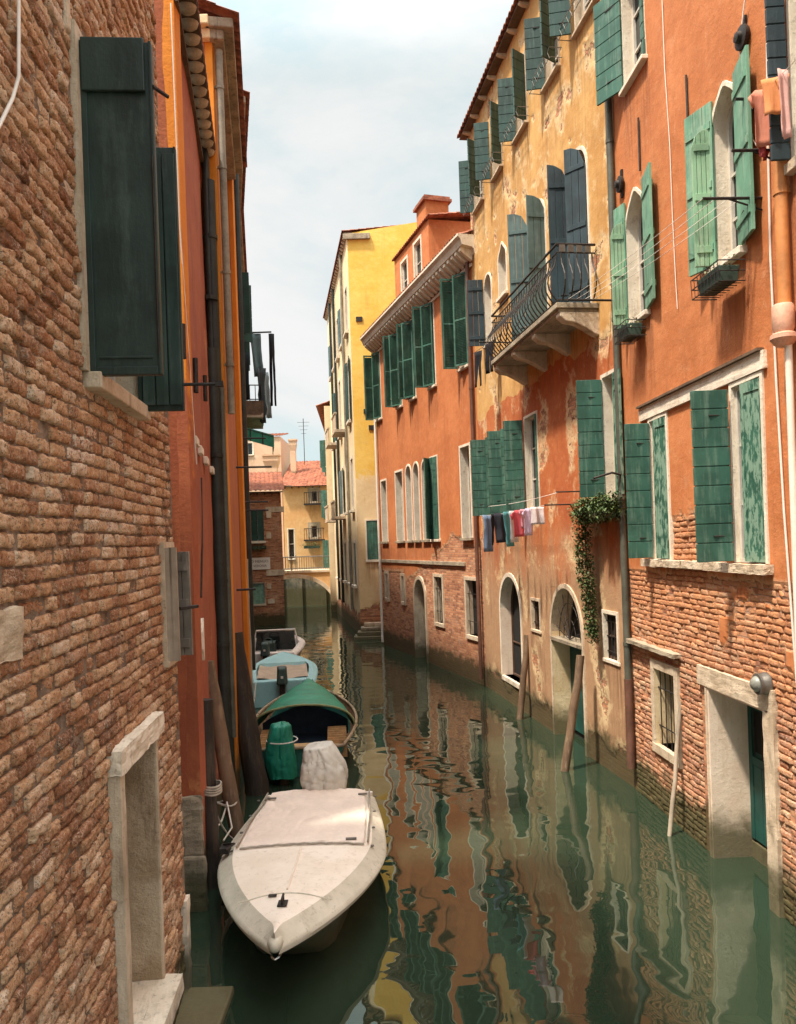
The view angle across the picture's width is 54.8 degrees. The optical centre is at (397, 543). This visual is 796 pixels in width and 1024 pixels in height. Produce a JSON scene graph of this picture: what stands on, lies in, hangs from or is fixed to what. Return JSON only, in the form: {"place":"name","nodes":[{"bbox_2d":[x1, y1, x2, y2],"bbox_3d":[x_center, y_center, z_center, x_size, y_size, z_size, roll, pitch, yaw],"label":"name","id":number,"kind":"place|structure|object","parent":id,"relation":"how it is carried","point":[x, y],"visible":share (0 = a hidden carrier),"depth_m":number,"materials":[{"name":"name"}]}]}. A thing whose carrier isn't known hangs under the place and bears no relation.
{"place":"outdoors","nodes":[
{"label":"outdoors","id":0,"kind":"place"},
{"bbox_2d":[261,454,280,471],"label":"chimney","id":1,"kind":"object","parent":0,"point":[273,460],"visible":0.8,"depth_m":51.53,"materials":[{"name":"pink paint"}]},
{"bbox_2d":[209,0,513,460],"label":"sky","id":2,"kind":"structure","parent":0,"point":[358,109],"materials":[{"name":"white"}]},
{"bbox_2d":[190,605,795,1023],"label":"water","id":3,"kind":"structure","parent":0,"point":[522,879],"depth_m":8.50,"materials":[{"name":"green liquid"}]},
{"bbox_2d":[0,0,223,1023],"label":"brick house","id":4,"kind":"structure","parent":3,"relation":"on","point":[96,629],"depth_m":4.65,"materials":[{"name":"red brick"}]},
{"bbox_2d":[68,19,223,420],"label":"window","id":5,"kind":"structure","parent":4,"relation":"in","point":[126,190],"depth_m":4.74,"materials":[{"name":"green wood"}]},
{"bbox_2d":[159,542,198,667],"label":"window","id":6,"kind":"structure","parent":4,"relation":"in","point":[175,589],"depth_m":6.55,"materials":[{"name":"grey glass"}]},
{"bbox_2d":[175,986,233,1023],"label":"stone step","id":7,"kind":"object","parent":3,"relation":"in","point":[204,1005],"visible":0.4,"depth_m":6.66,"materials":[{"name":"beige stone"}]},
{"bbox_2d":[203,698,219,889],"bbox_3d":[-2.234,3.609,9.164,0.232,3.492,0.308,-2,0,-30],"label":"mooring pile","id":8,"kind":"object","parent":3,"relation":"in","point":[212,838],"visible":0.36,"depth_m":9.09,"materials":[{"name":"brown wood"}]},
{"bbox_2d":[154,0,271,911],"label":"plastered house","id":9,"kind":"structure","parent":3,"relation":"on","point":[192,515],"depth_m":8.78,"materials":[{"name":"orange paint"}]},
{"bbox_2d":[170,3,196,463],"bbox_3d":[-2.430,-3.467,8.717,0.035,5.101,0.390,-2,0,0],"label":"wire","id":10,"kind":"object","parent":9,"relation":"attached to","point":[179,201],"visible":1,"depth_m":8.54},
{"bbox_2d":[198,0,246,795],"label":"plastered house","id":11,"kind":"structure","parent":3,"relation":"on","point":[220,28],"depth_m":12.39,"materials":[{"name":"orange paint"}]},
{"bbox_2d":[208,660,243,840],"bbox_3d":[-2.211,3.447,10.248,0.856,3.754,0.220,-2,0,26],"label":"mooring pile","id":12,"kind":"object","parent":3,"relation":"in","point":[226,770],"visible":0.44,"depth_m":10.23,"materials":[{"name":"brown wood"}]},
{"bbox_2d":[204,780,237,839],"bbox_3d":[-2.215,3.349,9.688,0.404,0.993,1.310,-2,0,0],"label":"mooring rope","id":13,"kind":"object","parent":12,"relation":"attached to","point":[218,788],"visible":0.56,"depth_m":9.18,"materials":[{"name":"grey fabric"}]},
{"bbox_2d":[227,90,268,678],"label":"plastered house","id":14,"kind":"structure","parent":3,"relation":"on","point":[241,304],"depth_m":18.00,"materials":[{"name":"orange paint"}]},
{"bbox_2d":[242,272,252,342],"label":"window","id":15,"kind":"structure","parent":14,"relation":"in","point":[247,305],"depth_m":19.95,"materials":[{"name":"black wood"}]},
{"bbox_2d":[247,559,252,691],"bbox_3d":[-3.523,2.368,17.600,0.334,4.043,0.342,-2,0,0],"label":"mooring pile","id":16,"kind":"object","parent":3,"relation":"in","point":[250,632],"visible":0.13,"depth_m":17.57,"materials":[{"name":"brown wood"}]},
{"bbox_2d":[235,632,269,795],"bbox_3d":[-2.400,3.432,12.656,0.984,3.942,0.404,-2,0,29],"label":"mooring pile","id":17,"kind":"object","parent":3,"relation":"in","point":[256,781],"visible":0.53,"depth_m":12.54,"materials":[{"name":"brown wood"}]},
{"bbox_2d":[240,209,273,450],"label":"plastered house","id":18,"kind":"structure","parent":3,"relation":"on","point":[255,411],"depth_m":25.88,"materials":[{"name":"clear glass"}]},
{"bbox_2d":[245,352,249,399],"bbox_3d":[-5.117,-5.501,25.180,0.501,1.602,0.199,-1,0,-15],"label":"shutter","id":19,"kind":"object","parent":18,"relation":"hanging from","point":[247,373],"visible":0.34,"depth_m":25.24,"materials":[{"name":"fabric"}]},
{"bbox_2d":[252,331,270,332],"bbox_3d":[-5.002,-7.308,26.600,1.227,0.054,0.054,-2,0,0],"label":"washing pole","id":20,"kind":"object","parent":18,"relation":"attached to","point":[262,332],"visible":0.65,"depth_m":26.58,"materials":[{"name":"metal"}]},
{"bbox_2d":[251,333,262,376],"bbox_3d":[-4.888,-6.523,26.608,0.389,1.501,0.166,-5,1,-20],"label":"towel","id":21,"kind":"object","parent":20,"relation":"hanging from","point":[256,353],"visible":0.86,"depth_m":26.62,"materials":[{"name":"fabric"}]},
{"bbox_2d":[268,333,276,405],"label":"trousers","id":22,"kind":"object","parent":20,"relation":"hanging from","point":[272,354],"visible":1,"depth_m":26.60,"materials":[{"name":"fabric"}]},
{"bbox_2d":[257,367,266,422],"bbox_3d":[-4.670,-5.094,26.372,0.244,1.901,0.324,-2,-1,40],"label":"towel","id":23,"kind":"object","parent":18,"relation":"hanging from","point":[262,393],"visible":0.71,"depth_m":26.41,"materials":[{"name":"fabric"}]},
{"bbox_2d":[265,372,271,417],"bbox_3d":[-4.558,-5.166,26.725,0.266,1.602,0.179,-6,2,-40],"label":"towel","id":24,"kind":"object","parent":18,"relation":"hanging from","point":[268,404],"visible":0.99,"depth_m":26.73,"materials":[{"name":"fabric"}]},
{"bbox_2d":[249,472,284,625],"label":"brick house","id":25,"kind":"structure","parent":3,"relation":"on","point":[268,584],"depth_m":39.91,"materials":[{"name":"brown brick"}]},
{"bbox_2d":[251,509,265,543],"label":"window","id":26,"kind":"structure","parent":25,"relation":"in","point":[257,519],"depth_m":39.79,"materials":[{"name":"green wood"}]},
{"bbox_2d":[253,582,265,605],"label":"window","id":27,"kind":"structure","parent":25,"relation":"in","point":[259,595],"depth_m":39.86,"materials":[{"name":"green wood"}]},
{"bbox_2d":[252,557,269,569],"bbox_3d":[-7.242,1.040,39.750,1.241,0.623,0.040,-2,0,-9],"label":"street sign","id":28,"kind":"object","parent":25,"relation":"attached to","point":[262,563],"visible":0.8,"depth_m":39.76,"materials":[{"name":"white paint"}]},
{"bbox_2d":[248,433,291,567],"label":"pale house","id":29,"kind":"structure","parent":3,"relation":"on","point":[257,450],"depth_m":60.00,"materials":[{"name":"beige paint"}]},
{"bbox_2d":[255,628,304,662],"bbox_3d":[-4.332,3.767,26.788,2.182,1.373,5.644,-2,0,-4],"label":"motor boat","id":30,"kind":"object","parent":3,"relation":"on","point":[270,642],"visible":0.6,"depth_m":27.49,"materials":[{"name":"white plastic"}]},
{"bbox_2d":[253,652,317,708],"bbox_3d":[-3.180,3.740,21.272,1.922,1.346,4.845,-2,0,-8],"label":"motor boat","id":31,"kind":"object","parent":3,"relation":"on","point":[275,676],"visible":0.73,"depth_m":20.11,"materials":[{"name":"teal paint"}]},
{"bbox_2d":[217,741,386,960],"bbox_3d":[-1.075,3.583,8.851,1.890,1.518,4.705,-2,0,-1],"label":"motor boat","id":32,"kind":"object","parent":3,"relation":"on","point":[299,870],"visible":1,"depth_m":8.28,"materials":[{"name":"paint"}]},
{"bbox_2d":[283,460,328,568],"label":"orange house","id":33,"kind":"structure","parent":3,"relation":"on","point":[304,522],"depth_m":57.00,"materials":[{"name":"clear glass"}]},
{"bbox_2d":[287,528,295,559],"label":"window","id":34,"kind":"structure","parent":33,"relation":"in","point":[290,531],"depth_m":57.15,"materials":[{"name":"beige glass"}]},
{"bbox_2d":[288,439,297,472],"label":"chimney","id":35,"kind":"object","parent":33,"relation":"on","point":[293,447],"visible":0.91,"depth_m":59.79,"materials":[{"name":"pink paint"}]},
{"bbox_2d":[308,487,320,502],"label":"window","id":36,"kind":"structure","parent":33,"relation":"in","point":[315,489],"depth_m":56.98,"materials":[{"name":"beige glass"}]},
{"bbox_2d":[308,522,320,538],"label":"window","id":37,"kind":"structure","parent":33,"relation":"in","point":[310,524],"depth_m":56.98,"materials":[{"name":"beige glass"}]},
{"bbox_2d":[256,678,357,784],"bbox_3d":[-1.862,3.692,15.499,2.098,1.355,5.447,-2,0,-5],"label":"wooden boat","id":38,"kind":"object","parent":3,"relation":"on","point":[293,722],"visible":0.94,"depth_m":15.11,"materials":[{"name":"green wood"}]},
{"bbox_2d":[283,555,330,594],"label":"bridge","id":39,"kind":"structure","parent":3,"relation":"on","point":[319,575],"depth_m":47.99,"materials":[{"name":"stone"}]},
{"bbox_2d":[284,578,330,606],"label":"quay wall","id":40,"kind":"structure","parent":3,"relation":"in","point":[301,592],"depth_m":52.00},
{"bbox_2d":[316,400,336,611],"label":"cream house","id":41,"kind":"structure","parent":3,"relation":"on","point":[323,409],"depth_m":46.61,"materials":[{"name":"beige paint"}]},
{"bbox_2d":[319,440,325,467],"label":"window","id":42,"kind":"structure","parent":41,"relation":"in","point":[322,442],"depth_m":49.17,"materials":[{"name":"green wood"}]},
{"bbox_2d":[321,490,326,517],"label":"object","id":43,"kind":"structure","parent":41,"relation":"in","point":[323,492],"depth_m":49.18,"materials":[{"name":"green wood"}]},
{"bbox_2d":[323,540,329,568],"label":"window","id":44,"kind":"structure","parent":41,"relation":"in","point":[325,542],"depth_m":49.17,"materials":[{"name":"green wood"}]},
{"bbox_2d":[354,622,383,639],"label":"stone steps","id":45,"kind":"structure","parent":3,"relation":"in","point":[369,630],"depth_m":32.72,"materials":[{"name":"grey stone"}]},
{"bbox_2d":[323,222,416,631],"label":"yellow house","id":46,"kind":"structure","parent":3,"relation":"on","point":[361,296],"depth_m":33.49,"materials":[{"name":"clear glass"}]},
{"bbox_2d":[335,318,339,362],"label":"window","id":47,"kind":"structure","parent":46,"relation":"in","point":[338,353],"depth_m":39.76,"materials":[{"name":"beige stone"}]},
{"bbox_2d":[337,309,341,351],"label":"window","id":48,"kind":"structure","parent":46,"relation":"in","point":[339,311],"depth_m":37.60,"materials":[{"name":"grey wood"}]},
{"bbox_2d":[338,376,341,439],"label":"window","id":49,"kind":"structure","parent":46,"relation":"in","point":[339,381],"depth_m":39.77,"materials":[{"name":"beige stone"}]},
{"bbox_2d":[339,465,344,515],"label":"window","id":50,"kind":"structure","parent":46,"relation":"in","point":[341,473],"depth_m":39.79,"materials":[{"name":"grey glass"}]},
{"bbox_2d":[343,541,347,582],"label":"window","id":51,"kind":"structure","parent":46,"relation":"in","point":[345,544],"depth_m":39.22,"materials":[{"name":"grey glass"}]},
{"bbox_2d":[343,282,348,338],"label":"window","id":52,"kind":"structure","parent":46,"relation":"in","point":[346,331],"depth_m":35.22,"materials":[{"name":"beige stone"}]},
{"bbox_2d":[344,355,351,425],"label":"window","id":53,"kind":"structure","parent":46,"relation":"in","point":[347,366],"depth_m":35.22,"materials":[{"name":"green glass"}]},
{"bbox_2d":[349,454,354,512],"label":"window","id":54,"kind":"structure","parent":46,"relation":"in","point":[352,510],"depth_m":35.22,"materials":[{"name":"beige glass"}]},
{"bbox_2d":[352,540,356,587],"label":"window","id":55,"kind":"structure","parent":46,"relation":"in","point":[354,585],"depth_m":34.72,"materials":[{"name":"grey glass"}]},
{"bbox_2d":[365,519,378,561],"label":"window","id":56,"kind":"structure","parent":46,"relation":"in","point":[371,532],"depth_m":33.47,"materials":[{"name":"green wood"}]},
{"bbox_2d":[360,229,486,686],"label":"plastered house","id":57,"kind":"structure","parent":3,"relation":"on","point":[414,338],"depth_m":24.45,"materials":[{"name":"orange paint"}]},
{"bbox_2d":[363,351,382,422],"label":"window","id":58,"kind":"structure","parent":57,"relation":"in","point":[372,366],"depth_m":30.30,"materials":[{"name":"green wood"}]},
{"bbox_2d":[380,478,388,543],"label":"window","id":59,"kind":"structure","parent":57,"relation":"in","point":[383,483],"depth_m":30.35,"materials":[{"name":"beige stone"}]},
{"bbox_2d":[384,571,389,601],"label":"window","id":60,"kind":"structure","parent":57,"relation":"in","point":[386,573],"depth_m":30.22,"materials":[{"name":"stone"}]},
{"bbox_2d":[382,333,402,409],"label":"window","id":61,"kind":"structure","parent":57,"relation":"in","point":[389,342],"depth_m":27.68,"materials":[{"name":"green wood"}]},
{"bbox_2d":[394,469,404,542],"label":"window","id":62,"kind":"structure","parent":57,"relation":"in","point":[399,495],"depth_m":28.48,"materials":[{"name":"beige stone"}]},
{"bbox_2d":[400,573,405,604],"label":"window","id":63,"kind":"structure","parent":57,"relation":"in","point":[402,575],"depth_m":28.18,"materials":[{"name":"stone"}]},
{"bbox_2d":[396,320,416,401],"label":"window","id":64,"kind":"structure","parent":57,"relation":"in","point":[404,334],"depth_m":26.15,"materials":[{"name":"green wood"}]},
{"bbox_2d":[405,464,413,542],"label":"window","id":65,"kind":"structure","parent":57,"relation":"in","point":[408,473],"depth_m":27.27,"materials":[{"name":"beige stone"}]},
{"bbox_2d":[412,461,421,542],"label":"window","id":66,"kind":"structure","parent":57,"relation":"in","point":[415,470],"depth_m":26.44,"materials":[{"name":"beige stone"}]},
{"bbox_2d":[412,301,436,390],"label":"window","id":67,"kind":"structure","parent":57,"relation":"in","point":[423,325],"depth_m":24.35,"materials":[{"name":"green wood"}]},
{"bbox_2d":[421,460,429,541],"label":"window","id":68,"kind":"structure","parent":57,"relation":"in","point":[422,465],"depth_m":25.58,"materials":[{"name":"beige stone"}]},
{"bbox_2d":[423,454,440,541],"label":"window","id":69,"kind":"structure","parent":57,"relation":"in","point":[434,458],"depth_m":24.31,"materials":[{"name":"green wood"}]},
{"bbox_2d":[433,573,445,627],"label":"window","id":70,"kind":"structure","parent":57,"relation":"in","point":[438,579],"depth_m":24.77,"materials":[{"name":"stone"}]},
{"bbox_2d":[440,272,467,371],"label":"window","id":71,"kind":"structure","parent":57,"relation":"in","point":[452,294],"depth_m":21.71,"materials":[{"name":"green wood"}]},
{"bbox_2d":[459,442,473,540],"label":"window","id":72,"kind":"structure","parent":57,"relation":"in","point":[464,450],"depth_m":22.29,"materials":[{"name":"beige stone"}]},
{"bbox_2d":[464,576,477,641],"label":"window","id":73,"kind":"structure","parent":57,"relation":"in","point":[470,600],"depth_m":22.21,"materials":[{"name":"stone"}]},
{"bbox_2d":[392,194,477,635],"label":"tall house","id":74,"kind":"structure","parent":3,"relation":"on","point":[439,225],"depth_m":27.97,"materials":[{"name":"orange paint"}]},
{"bbox_2d":[400,254,408,291],"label":"window","id":75,"kind":"structure","parent":74,"relation":"in","point":[404,276],"depth_m":30.64,"materials":[{"name":"white glass"}]},
{"bbox_2d":[413,234,422,277],"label":"window","id":76,"kind":"structure","parent":74,"relation":"in","point":[417,245],"depth_m":29.04,"materials":[{"name":"white glass"}]},
{"bbox_2d":[517,635,528,719],"bbox_3d":[2.733,3.695,17.135,0.686,3.280,0.163,-2,0,-34],"label":"mooring pole","id":77,"kind":"object","parent":3,"relation":"in","point":[522,691],"visible":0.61,"depth_m":17.15,"materials":[{"name":"brown wood"}]},
{"bbox_2d":[457,0,635,788],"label":"plastered house","id":78,"kind":"structure","parent":3,"relation":"on","point":[533,190],"depth_m":15.22,"materials":[{"name":"orange paint"}]},
{"bbox_2d":[458,138,484,215],"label":"window","id":79,"kind":"structure","parent":78,"relation":"in","point":[470,189],"depth_m":20.46,"materials":[{"name":"green wood"}]},
{"bbox_2d":[467,272,493,348],"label":"window","id":80,"kind":"structure","parent":78,"relation":"in","point":[477,332],"depth_m":19.80,"materials":[{"name":"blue wood"}]},
{"bbox_2d":[470,437,493,515],"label":"window","id":81,"kind":"structure","parent":78,"relation":"in","point":[479,455],"depth_m":19.98,"materials":[{"name":"green wood"}]},
{"bbox_2d":[473,101,503,182],"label":"window","id":82,"kind":"structure","parent":78,"relation":"in","point":[481,130],"depth_m":18.63,"materials":[{"name":"green wood"}]},
{"bbox_2d":[487,429,513,512],"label":"window","id":83,"kind":"structure","parent":78,"relation":"in","point":[495,444],"depth_m":18.46,"materials":[{"name":"green wood"}]},
{"bbox_2d":[496,241,508,302],"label":"window","id":84,"kind":"structure","parent":78,"relation":"in","point":[502,266],"depth_m":18.48,"materials":[{"name":"white glass"}]},
{"bbox_2d":[499,573,522,688],"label":"arched window","id":85,"kind":"structure","parent":78,"relation":"in","point":[510,608],"depth_m":19.32,"materials":[{"name":"stone"}]},
{"bbox_2d":[497,48,528,145],"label":"window","id":86,"kind":"structure","parent":78,"relation":"in","point":[512,93],"depth_m":16.60,"materials":[{"name":"green wood"}]},
{"bbox_2d":[503,410,540,509],"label":"window","id":87,"kind":"structure","parent":78,"relation":"in","point":[512,430],"depth_m":16.92,"materials":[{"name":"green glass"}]},
{"bbox_2d":[507,195,548,338],"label":"window","id":88,"kind":"structure","parent":78,"relation":"in","point":[533,235],"depth_m":15.22,"materials":[{"name":"blue wood"}]},
{"bbox_2d":[530,597,541,633],"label":"window","id":89,"kind":"structure","parent":78,"relation":"in","point":[535,603],"depth_m":16.85,"materials":[{"name":"stone"}]},
{"bbox_2d":[524,0,561,94],"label":"window","id":90,"kind":"structure","parent":78,"relation":"in","point":[542,52],"depth_m":14.95,"materials":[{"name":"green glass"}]},
{"bbox_2d":[547,146,592,304],"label":"window","id":91,"kind":"structure","parent":78,"relation":"in","point":[568,191],"depth_m":13.37,"materials":[{"name":"blue wood"}]},
{"bbox_2d":[548,0,597,40],"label":"window","id":92,"kind":"structure","parent":78,"relation":"in","point":[559,10],"depth_m":13.37,"materials":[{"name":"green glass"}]},
{"bbox_2d":[570,646,583,734],"bbox_3d":[3.669,2.845,14.910,0.060,1.858,1.580,-2,0,-8],"label":"door","id":93,"kind":"structure","parent":78,"relation":"in","point":[579,727],"depth_m":15.31,"materials":[{"name":"brown wood"}]},
{"bbox_2d":[566,490,627,646],"bbox_3d":[3.330,0.460,12.790,0.760,2.619,1.878,-2,0,-8],"label":"hanging plant","id":94,"kind":"object","parent":78,"relation":"attached to","point":[587,511],"visible":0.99,"depth_m":13.07,"materials":[{"name":"green plant"}]},
{"bbox_2d":[576,368,623,501],"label":"window","id":95,"kind":"structure","parent":78,"relation":"in","point":[595,399],"depth_m":12.77,"materials":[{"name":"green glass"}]},
{"bbox_2d":[601,609,620,666],"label":"window","id":96,"kind":"structure","parent":78,"relation":"in","point":[610,619],"depth_m":12.97,"materials":[{"name":"stone"}]},
{"bbox_2d":[561,655,584,771],"bbox_3d":[2.928,3.518,13.239,0.824,3.138,0.160,-2,0,-26],"label":"mooring pole","id":97,"kind":"object","parent":3,"relation":"in","point":[571,722],"visible":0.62,"depth_m":13.25,"materials":[{"name":"brown wood"}]},
{"bbox_2d":[667,698,681,835],"bbox_3d":[3.661,3.402,10.233,0.592,3.370,0.071,-2,0,-26],"label":"white pole","id":98,"kind":"object","parent":3,"relation":"in","point":[675,779],"visible":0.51,"depth_m":10.24,"materials":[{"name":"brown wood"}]},
{"bbox_2d":[593,0,795,926],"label":"plastered house","id":99,"kind":"structure","parent":3,"relation":"on","point":[707,530],"depth_m":9.32,"materials":[{"name":"orange paint"}]},
{"bbox_2d":[614,169,623,197],"bbox_3d":[3.374,-5.503,11.744,0.130,0.420,0.240,-2,0,-3],"label":"pulley","id":100,"kind":"object","parent":99,"relation":"attached to","point":[619,184],"visible":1,"depth_m":11.71,"materials":[{"name":"metal"}]},
{"bbox_2d":[593,0,647,105],"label":"window","id":101,"kind":"structure","parent":99,"relation":"in","point":[619,42],"depth_m":11.53,"materials":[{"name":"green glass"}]},
{"bbox_2d":[613,317,646,344],"bbox_3d":[3.371,-3.122,11.168,0.304,0.316,0.552,-2,0,-3],"label":"flower box","id":102,"kind":"object","parent":99,"relation":"attached to","point":[631,332],"visible":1,"depth_m":11.04,"materials":[{"name":"metal"}]},
{"bbox_2d":[610,162,655,328],"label":"window","id":103,"kind":"structure","parent":99,"relation":"in","point":[634,296],"depth_m":11.63,"materials":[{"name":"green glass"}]},
{"bbox_2d":[570,198,702,297],"bbox_3d":[2.912,-3.709,10.031,0.007,0.418,4.452,-2,0,-5],"label":"clothesline","id":104,"kind":"object","parent":99,"relation":"attached to","point":[641,247],"visible":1,"depth_m":9.30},
{"bbox_2d":[624,411,674,559],"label":"window","id":105,"kind":"structure","parent":99,"relation":"in","point":[647,466],"depth_m":10.97,"materials":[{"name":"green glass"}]},
{"bbox_2d":[594,200,738,298],"bbox_3d":[3.321,-3.723,10.073,0.007,0.418,4.490,-2,0,-4],"label":"clothesline","id":106,"kind":"object","parent":99,"relation":"attached to","point":[672,248],"visible":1,"depth_m":9.40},
{"bbox_2d":[650,657,683,768],"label":"window","id":107,"kind":"structure","parent":99,"relation":"in","point":[664,677],"depth_m":11.14,"materials":[{"name":"stone"}]},
{"bbox_2d":[690,254,745,300],"bbox_3d":[3.496,-2.926,8.420,0.304,0.316,0.743,-2,0,-3],"label":"flower box","id":108,"kind":"object","parent":99,"relation":"attached to","point":[717,279],"visible":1,"depth_m":8.28,"materials":[{"name":"metal"}]},
{"bbox_2d":[684,45,755,276],"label":"window","id":109,"kind":"structure","parent":99,"relation":"in","point":[711,133],"depth_m":8.81,"materials":[{"name":"green wood"}]},
{"bbox_2d":[690,370,769,563],"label":"window","id":110,"kind":"structure","parent":99,"relation":"in","point":[712,472],"depth_m":8.56,"materials":[{"name":"green wood"}]},
{"bbox_2d":[733,15,749,50],"bbox_3d":[3.581,-5.301,8.030,0.130,0.420,0.240,-2,0,-3],"label":"pulley","id":111,"kind":"object","parent":99,"relation":"attached to","point":[741,37],"visible":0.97,"depth_m":7.99,"materials":[{"name":"metal"}]},
{"bbox_2d":[747,705,766,847],"bbox_3d":[4.390,2.695,8.823,0.088,1.866,1.285,-2,0,-3],"label":"door","id":112,"kind":"structure","parent":99,"relation":"in","point":[757,799],"depth_m":9.30,"materials":[{"name":"wood"}]},
{"bbox_2d":[749,672,772,694],"bbox_3d":[3.791,1.475,8.070,0.180,0.240,0.240,-2,0,-3],"label":"wall lamp","id":113,"kind":"object","parent":99,"relation":"attached to","point":[761,683],"visible":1,"depth_m":8.00,"materials":[{"name":"metal"}]},
{"bbox_2d":[764,0,795,175],"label":"window","id":114,"kind":"structure","parent":99,"relation":"in","point":[775,32],"depth_m":7.21,"materials":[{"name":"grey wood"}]},
{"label":"clothesline","id":115,"kind":"object","parent":99,"relation":"attached to","visible":0},
{"bbox_2d":[748,90,770,147],"bbox_3d":[3.525,-4.102,7.401,0.358,0.558,0.065,-2,0,-8],"label":"shirt","id":116,"kind":"object","parent":115,"relation":"hanging from","point":[762,127],"visible":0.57,"depth_m":7.40,"materials":[{"name":"fabric"}]},
{"bbox_2d":[759,146,768,160],"bbox_3d":[3.541,-3.984,7.449,0.128,0.503,0.054,-2,0,-39],"label":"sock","id":117,"kind":"object","parent":115,"relation":"hanging from","point":[763,153],"visible":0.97,"depth_m":7.43,"materials":[{"name":"fabric"}]},
{"bbox_2d":[761,73,789,115],"bbox_3d":[3.502,-4.158,7.125,0.242,0.340,0.056,-2,0,20],"label":"towel","id":118,"kind":"object","parent":115,"relation":"hanging from","point":[771,93],"visible":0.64,"depth_m":7.14,"materials":[{"name":"orange fabric"}]},
{"bbox_2d":[777,68,791,139],"bbox_3d":[3.509,-3.991,6.976,0.123,0.620,0.058,-3,0,-5],"label":"towel","id":119,"kind":"object","parent":115,"relation":"hanging from","point":[783,79],"visible":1,"depth_m":6.96,"materials":[{"name":"fabric"}]},
{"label":"clothesline","id":120,"kind":"object","parent":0,"visible":0},
{"bbox_2d":[483,515,492,551],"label":"trousers","id":121,"kind":"object","parent":120,"relation":"hanging from","point":[487,543],"visible":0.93,"depth_m":17.82,"materials":[{"name":"blue fabric"}]},
{"bbox_2d":[494,513,505,542],"bbox_3d":[2.268,-0.348,16.742,0.341,0.649,0.093,-5,1,-29],"label":"towel","id":122,"kind":"object","parent":120,"relation":"hanging from","point":[500,533],"visible":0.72,"depth_m":16.70,"materials":[{"name":"grey fabric"}]},
{"bbox_2d":[503,512,514,546],"bbox_3d":[2.349,-0.306,16.228,0.095,0.739,0.342,-2,1,38],"label":"towel","id":123,"kind":"object","parent":120,"relation":"hanging from","point":[506,518],"visible":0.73,"depth_m":16.24,"materials":[{"name":"teal fabric"}]},
{"bbox_2d":[509,511,518,541],"bbox_3d":[2.381,-0.351,15.875,0.101,0.649,0.310,-2,1,31],"label":"towel","id":124,"kind":"object","parent":120,"relation":"hanging from","point":[514,539],"visible":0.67,"depth_m":15.79,"materials":[{"name":"white fabric"}]},
{"bbox_2d":[510,510,523,536],"bbox_3d":[2.438,-0.407,15.523,0.442,0.541,0.095,-3,1,-30],"label":"shirt","id":125,"kind":"object","parent":120,"relation":"hanging from","point":[515,516],"visible":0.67,"depth_m":15.51,"materials":[{"name":"fabric"}]},
{"bbox_2d":[522,508,532,535],"bbox_3d":[2.537,-0.419,14.819,0.075,0.525,0.490,-2,0,44],"label":"shirt","id":126,"kind":"object","parent":120,"relation":"hanging from","point":[528,526],"visible":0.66,"depth_m":14.78,"materials":[{"name":"fabric"}]},
{"bbox_2d":[530,507,544,524],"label":"towel","id":127,"kind":"object","parent":120,"relation":"hanging from","point":[537,515],"visible":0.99,"depth_m":14.37,"materials":[{"name":"fabric"}]},
{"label":"clothesline","id":128,"kind":"object","parent":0,"visible":0},
{"bbox_2d":[474,350,481,386],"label":"trousers","id":129,"kind":"object","parent":128,"relation":"hanging from","point":[477,358],"visible":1,"depth_m":18.64,"materials":[{"name":"black fabric"}]},
{"bbox_2d":[485,343,492,373],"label":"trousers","id":130,"kind":"object","parent":128,"relation":"hanging from","point":[488,360],"visible":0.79,"depth_m":18.66,"materials":[{"name":"black fabric"}]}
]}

